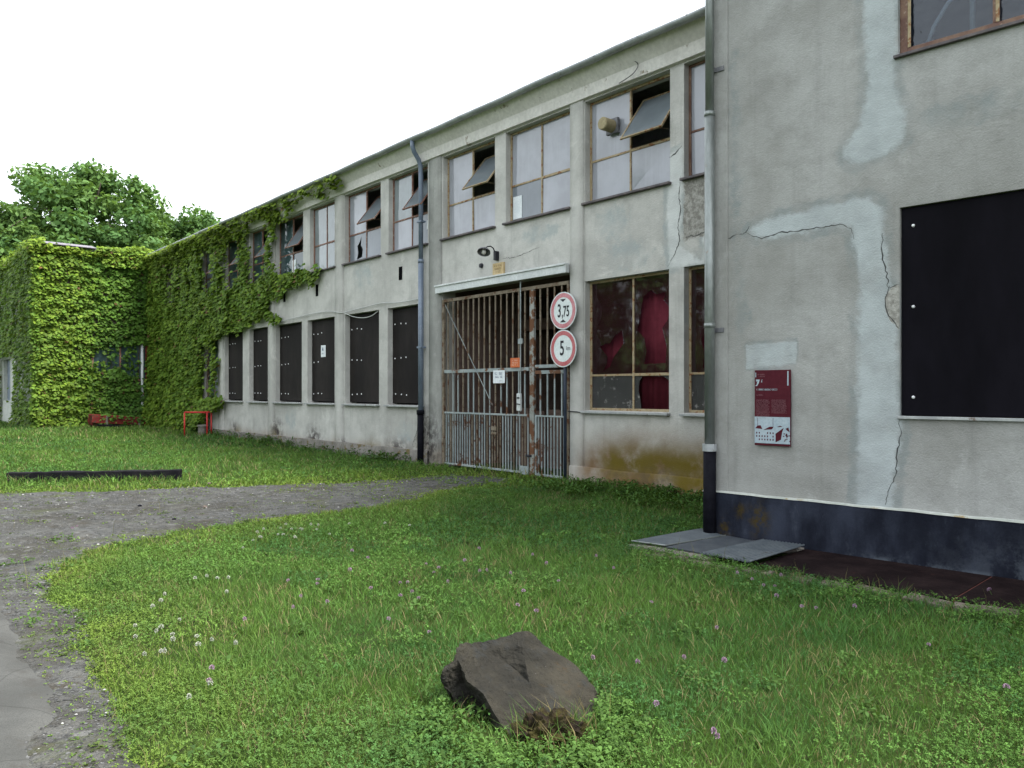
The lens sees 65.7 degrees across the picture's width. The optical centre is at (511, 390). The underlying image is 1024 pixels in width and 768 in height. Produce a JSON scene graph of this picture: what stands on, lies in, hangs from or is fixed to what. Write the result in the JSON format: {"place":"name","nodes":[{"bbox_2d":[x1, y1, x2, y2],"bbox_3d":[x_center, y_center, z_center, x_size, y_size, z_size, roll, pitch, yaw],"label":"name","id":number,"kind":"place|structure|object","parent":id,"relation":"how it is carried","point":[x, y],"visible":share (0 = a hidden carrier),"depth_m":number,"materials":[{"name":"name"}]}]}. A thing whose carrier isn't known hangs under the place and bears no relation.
{"place":"outdoors","nodes":[
{"label":"outdoors","id":0,"kind":"place"},
{"bbox_2d":[0,596,55,767],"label":"asphalt path","id":1,"kind":"structure","parent":0,"point":[26,710],"depth_m":4.08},
{"bbox_2d":[0,474,508,767],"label":"gravel track","id":2,"kind":"structure","parent":0,"point":[86,528],"depth_m":8.94,"materials":[{"name":"grey gravel"}]},
{"bbox_2d":[0,0,704,226],"label":"sky","id":3,"kind":"structure","parent":0,"point":[228,108],"materials":[{"name":"white"}]},
{"bbox_2d":[0,420,1023,767],"bbox_3d":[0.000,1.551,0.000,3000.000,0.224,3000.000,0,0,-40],"label":"ground","id":4,"kind":"structure","parent":0,"point":[628,671],"depth_m":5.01,"materials":[{"name":"green plant"}]},
{"bbox_2d":[0,200,48,258],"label":"broadleaf tree","id":5,"kind":"object","parent":4,"relation":"on","point":[9,223],"visible":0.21,"depth_m":55.24,"materials":[{"name":"green plant"}]},
{"bbox_2d":[0,241,152,427],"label":"annex","id":6,"kind":"object","parent":4,"relation":"on","point":[6,378],"visible":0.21,"depth_m":32.66,"materials":[{"name":"paint"}]},
{"bbox_2d":[0,234,153,428],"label":"climbing creeper","id":7,"kind":"object","parent":6,"relation":"attached to","point":[123,261],"visible":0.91,"depth_m":31.57,"materials":[{"name":"green plant"}]},
{"bbox_2d":[91,342,144,380],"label":"window","id":8,"kind":"structure","parent":6,"relation":"in","point":[99,357],"depth_m":32.45,"materials":[{"name":"grey glass"}]},
{"bbox_2d":[0,156,177,265],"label":"broadleaf tree","id":9,"kind":"object","parent":4,"relation":"on","point":[76,202],"visible":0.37,"depth_m":58.95,"materials":[{"name":"green plant"}]},
{"bbox_2d":[6,469,181,481],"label":"timber beam","id":10,"kind":"structure","parent":4,"relation":"on","point":[77,474],"depth_m":14.41,"materials":[{"name":"black wood"}]},
{"bbox_2d":[97,424,129,426],"bbox_3d":[-15.603,1.370,31.074,0.200,0.179,1.151,0,0,44],"label":"timber plank","id":11,"kind":"object","parent":4,"relation":"on","point":[106,425],"visible":0.76,"depth_m":30.87,"materials":[{"name":"wood"}]},
{"bbox_2d":[88,414,154,426],"bbox_3d":[-15.695,1.313,32.056,2.468,0.803,0.700,0,0,-40],"label":"planter box","id":12,"kind":"object","parent":4,"relation":"on","point":[93,419],"visible":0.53,"depth_m":31.52,"materials":[{"name":"red wood"}]},
{"bbox_2d":[139,203,221,242],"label":"broadleaf tree","id":13,"kind":"object","parent":4,"relation":"on","point":[191,224],"visible":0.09,"depth_m":66.00,"materials":[{"name":"green plant"}]},
{"bbox_2d":[184,411,211,434],"bbox_3d":[-10.671,1.154,26.957,0.825,0.908,0.433,0,0,0],"label":"guard rail","id":14,"kind":"object","parent":4,"relation":"on","point":[206,412],"visible":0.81,"depth_m":26.77,"materials":[{"name":"red metal"}]},
{"bbox_2d":[197,425,205,434],"bbox_3d":[-10.489,1.378,26.845,0.305,0.460,0.310,0,0,-40],"label":"concrete stub","id":15,"kind":"object","parent":4,"relation":"on","point":[201,428],"visible":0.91,"depth_m":26.74,"materials":[{"name":"grey concrete"}]},
{"bbox_2d":[145,6,704,496],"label":"factory building","id":16,"kind":"structure","parent":4,"relation":"on","point":[585,178],"depth_m":16.01,"materials":[{"name":"paint"}]},
{"bbox_2d":[170,262,178,304],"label":"window","id":17,"kind":"structure","parent":16,"relation":"in","point":[178,262],"depth_m":31.87,"materials":[{"name":"grey glass"}]},
{"bbox_2d":[204,251,217,300],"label":"window","id":18,"kind":"structure","parent":16,"relation":"in","point":[208,276],"depth_m":28.66,"materials":[{"name":"grey glass"}]},
{"bbox_2d":[208,340,217,399],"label":"window","id":19,"kind":"structure","parent":16,"relation":"in","point":[216,341],"depth_m":28.15,"materials":[{"name":"red paint"}]},
{"bbox_2d":[228,237,242,294],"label":"window","id":20,"kind":"structure","parent":16,"relation":"in","point":[232,266],"depth_m":26.89,"materials":[{"name":"red paint"}]},
{"bbox_2d":[140,174,343,431],"bbox_3d":[-9.918,-1.951,26.628,0.741,7.194,17.082,0,0,-40],"label":"climbing creeper","id":21,"kind":"object","parent":16,"relation":"attached to","point":[167,333],"visible":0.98,"depth_m":28.28,"materials":[{"name":"green plant"}]},
{"bbox_2d":[253,228,267,282],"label":"window","id":22,"kind":"structure","parent":16,"relation":"in","point":[258,237],"depth_m":25.22,"materials":[{"name":"red paint"}]},
{"bbox_2d":[273,214,302,282],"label":"window","id":23,"kind":"structure","parent":16,"relation":"in","point":[289,239],"depth_m":23.41,"materials":[{"name":"grey glass"}]},
{"bbox_2d":[321,345,325,356],"bbox_3d":[-5.183,-1.090,21.791,0.006,0.320,0.270,0,0,-40],"label":"notice sheet","id":24,"kind":"object","parent":16,"relation":"attached to","point":[323,350],"visible":1,"depth_m":21.78,"materials":[{"name":"white paper"}]},
{"bbox_2d":[311,202,335,273],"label":"window","id":25,"kind":"structure","parent":16,"relation":"in","point":[324,216],"depth_m":21.73,"materials":[{"name":"grey glass"}]},
{"bbox_2d":[279,298,417,322],"bbox_3d":[-4.478,-2.079,20.678,0.021,0.125,7.761,0,0,-40],"label":"wall cable","id":26,"kind":"object","parent":16,"relation":"attached to","point":[350,310],"depth_m":20.22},
{"bbox_2d":[341,184,380,265],"bbox_3d":[-3.656,-4.160,20.005,0.622,1.820,1.870,0,0,-40],"label":"window","id":27,"kind":"structure","parent":16,"relation":"in","point":[360,214],"depth_m":20.10,"materials":[{"name":"grey glass"}]},
{"bbox_2d":[385,166,428,254],"bbox_3d":[-2.304,-4.160,18.404,0.609,1.820,1.720,0,0,-40],"label":"window","id":28,"kind":"structure","parent":16,"relation":"in","point":[405,225],"depth_m":18.57,"materials":[{"name":"grey glass"}]},
{"bbox_2d":[439,140,495,240],"bbox_3d":[-0.811,-4.160,16.635,0.635,1.820,1.850,0,0,-40],"label":"window","id":29,"kind":"structure","parent":16,"relation":"in","point":[468,214],"depth_m":16.73,"materials":[{"name":"glass"}]},
{"bbox_2d":[477,246,498,260],"bbox_3d":[-0.465,-2.728,15.636,0.473,0.277,0.251,0,0,-40],"label":"wall lamp","id":30,"kind":"object","parent":16,"relation":"attached to","point":[483,251],"visible":1,"depth_m":15.65,"materials":[{"name":"black metal"}]},
{"bbox_2d":[493,262,504,274],"bbox_3d":[-0.264,-2.415,15.730,0.045,0.240,0.340,0,0,-40],"label":"notice sign","id":31,"kind":"object","parent":16,"relation":"attached to","point":[498,268],"visible":0.98,"depth_m":15.68,"materials":[{"name":"yellow paper"}]},
{"bbox_2d":[442,281,569,479],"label":"entrance gate","id":32,"kind":"structure","parent":16,"relation":"attached to","point":[534,455],"depth_m":15.55,"materials":[{"name":"grey metal"}]},
{"bbox_2d":[493,370,504,382],"bbox_3d":[-0.258,-0.278,15.698,0.010,0.255,0.365,0,0,-40],"label":"notice sign","id":33,"kind":"object","parent":32,"relation":"attached to","point":[498,376],"visible":1,"depth_m":15.68,"materials":[{"name":"white paint"}]},
{"bbox_2d":[510,358,519,367],"bbox_3d":[0.060,-0.542,15.309,0.010,0.185,0.280,0,0,-40],"label":"notice sign","id":34,"kind":"object","parent":32,"relation":"attached to","point":[514,362],"visible":1,"depth_m":15.32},
{"bbox_2d":[535,285,562,478],"bbox_3d":[0.720,-0.160,14.597,0.040,3.500,0.860,0,0,-40],"label":"door leaf","id":35,"kind":"structure","parent":32,"relation":"in","point":[537,417],"depth_m":14.66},
{"bbox_2d":[502,112,569,225],"bbox_3d":[0.498,-4.160,14.933,0.245,1.820,1.880,0,0,-40],"label":"window","id":36,"kind":"structure","parent":16,"relation":"in","point":[540,153],"depth_m":14.99,"materials":[{"name":"glass"}]},
{"bbox_2d":[580,271,670,415],"bbox_3d":[1.960,-0.765,13.295,0.397,2.310,1.910,0,0,-40],"label":"broken window","id":37,"kind":"structure","parent":16,"relation":"in","point":[629,317],"depth_m":13.36,"materials":[{"name":"paint"}]},
{"bbox_2d":[581,73,671,205],"bbox_3d":[1.985,-4.160,13.302,0.634,1.820,1.930,0,0,-40],"label":"window","id":38,"kind":"structure","parent":16,"relation":"in","point":[617,169],"depth_m":13.37,"materials":[{"name":"glass"}]},
{"bbox_2d":[619,61,637,83],"bbox_3d":[1.906,-5.219,12.982,0.015,0.274,0.421,0,0,-40],"label":"wall cable","id":39,"kind":"object","parent":16,"relation":"attached to","point":[632,73],"depth_m":12.91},
{"bbox_2d":[679,266,703,416],"bbox_3d":[3.253,-0.765,11.763,0.396,2.310,1.640,0,0,-40],"label":"broken window","id":40,"kind":"structure","parent":16,"relation":"in","point":[696,379],"depth_m":12.35,"materials":[{"name":"paint"}]},
{"bbox_2d":[679,60,704,180],"bbox_3d":[3.207,-4.160,11.723,0.245,1.820,1.640,0,0,-40],"label":"window","id":41,"kind":"structure","parent":16,"relation":"in","point":[697,70],"depth_m":12.27,"materials":[{"name":"grey glass"}]},
{"bbox_2d":[0,426,1023,767],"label":"clover","id":42,"kind":"object","parent":4,"relation":"on","point":[642,494],"visible":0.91,"depth_m":5.55,"materials":[{"name":"green plant"}]},
{"bbox_2d":[440,631,606,737],"bbox_3d":[0.063,1.541,4.121,0.769,0.444,0.673,0,0,-40],"label":"boulder","id":43,"kind":"object","parent":4,"relation":"on","point":[494,675],"visible":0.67,"depth_m":4.09,"materials":[{"name":"stone"}]},
{"bbox_2d":[509,706,595,754],"bbox_3d":[0.187,1.627,3.704,0.347,0.293,0.342,0,0,-40],"label":"root clump","id":44,"kind":"object","parent":4,"relation":"on","point":[542,718],"visible":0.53,"depth_m":3.65,"materials":[{"name":"plant"}]},
{"bbox_2d":[563,329,566,479],"bbox_3d":[0.949,0.040,14.136,0.085,3.420,0.100,0,0,-40],"label":"sign post","id":45,"kind":"object","parent":4,"relation":"on","point":[564,421],"visible":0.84,"depth_m":14.11,"materials":[{"name":"metal"}]},
{"bbox_2d":[550,330,576,366],"bbox_3d":[0.910,-0.752,14.103,0.016,0.664,0.664,0,0,-40],"label":"road sign","id":46,"kind":"object","parent":45,"relation":"attached to","point":[563,348],"visible":1,"depth_m":14.09,"materials":[{"name":"white metal"}]},
{"bbox_2d":[550,292,576,328],"bbox_3d":[0.910,-1.425,14.103,0.016,0.664,0.664,0,0,-40],"label":"road sign","id":47,"kind":"object","parent":45,"relation":"attached to","point":[563,310],"visible":1,"depth_m":14.09,"materials":[{"name":"white metal"}]},
{"bbox_2d":[651,700,658,721],"bbox_3d":[0.693,1.586,3.888,0.032,0.160,0.032,11,10,-2],"label":"pink clover","id":48,"kind":"object","parent":4,"relation":"on","point":[656,702],"visible":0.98,"depth_m":3.88,"materials":[{"name":"pink plant"}]},
{"bbox_2d":[628,543,715,561],"bbox_3d":[1.596,1.624,7.963,0.220,0.052,0.962,0,0,-40],"label":"timber plank","id":49,"kind":"object","parent":4,"relation":"on","point":[675,553],"visible":0.44,"depth_m":7.92,"materials":[{"name":"grey wood"}]},
{"bbox_2d":[631,528,725,545],"bbox_3d":[1.835,1.573,8.502,1.172,0.025,0.442,0,0,-40],"label":"metal plate","id":50,"kind":"object","parent":49,"relation":"on","point":[687,536],"visible":0.98,"depth_m":8.47,"materials":[{"name":"metal"}]},
{"bbox_2d":[700,539,804,561],"bbox_3d":[2.399,1.563,7.806,1.068,0.039,0.574,0,0,-40],"label":"metal plate","id":51,"kind":"object","parent":49,"relation":"on","point":[752,551],"visible":1,"depth_m":7.74,"materials":[{"name":"metal"}]},
{"bbox_2d":[704,733,719,753],"bbox_3d":[0.893,1.602,3.582,0.030,0.142,0.030,35,1,-14],"label":"pink clover","id":52,"kind":"object","parent":4,"relation":"on","point":[718,735],"visible":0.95,"depth_m":3.58,"materials":[{"name":"pink plant"}]},
{"bbox_2d":[711,727,716,753],"bbox_3d":[0.910,1.584,3.559,0.026,0.160,0.027,-6,4,-15],"label":"pink clover","id":53,"kind":"object","parent":4,"relation":"on","point":[713,729],"visible":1,"depth_m":3.56,"materials":[{"name":"pink plant"}]},
{"bbox_2d":[719,657,726,677],"bbox_3d":[1.186,1.582,4.492,0.034,0.163,0.034,12,4,-34],"label":"pink clover","id":54,"kind":"object","parent":4,"relation":"on","point":[724,659],"visible":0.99,"depth_m":4.49,"materials":[{"name":"pink plant"}]},
{"bbox_2d":[754,540,803,553],"bbox_3d":[2.474,1.624,8.458,0.200,0.052,1.240,0,0,-45],"label":"timber plank","id":55,"kind":"object","parent":4,"relation":"on","point":[795,550],"visible":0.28,"depth_m":8.03,"materials":[{"name":"grey wood"}]},
{"bbox_2d":[666,536,753,552],"bbox_3d":[2.088,1.585,8.193,1.001,0.021,0.448,0,0,-40],"label":"metal plate","id":56,"kind":"object","parent":55,"relation":"on","point":[699,546],"visible":0.77,"depth_m":8.19,"materials":[{"name":"metal"}]},
{"bbox_2d":[637,552,1020,621],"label":"kerb","id":57,"kind":"structure","parent":4,"relation":"on","point":[928,601],"depth_m":6.36,"materials":[{"name":"grey concrete"}]},
{"bbox_2d":[702,0,1023,579],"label":"plastered building","id":58,"kind":"structure","parent":4,"relation":"on","point":[864,221],"depth_m":7.72,"materials":[{"name":"paint"}]},
{"bbox_2d":[755,370,790,446],"bbox_3d":[2.755,0.180,8.368,0.405,0.800,0.048,0,0,45],"label":"information board","id":59,"kind":"object","parent":58,"relation":"attached to","point":[772,407],"visible":1,"depth_m":8.35,"materials":[{"name":"red paint"}]},
{"bbox_2d":[893,0,1023,59],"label":"window","id":60,"kind":"structure","parent":58,"relation":"in","point":[906,49],"depth_m":7.24,"materials":[{"name":"brown paint"}]},
{"bbox_2d":[753,549,1023,614],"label":"pavement","id":61,"kind":"structure","parent":0,"point":[949,584],"depth_m":6.90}
]}

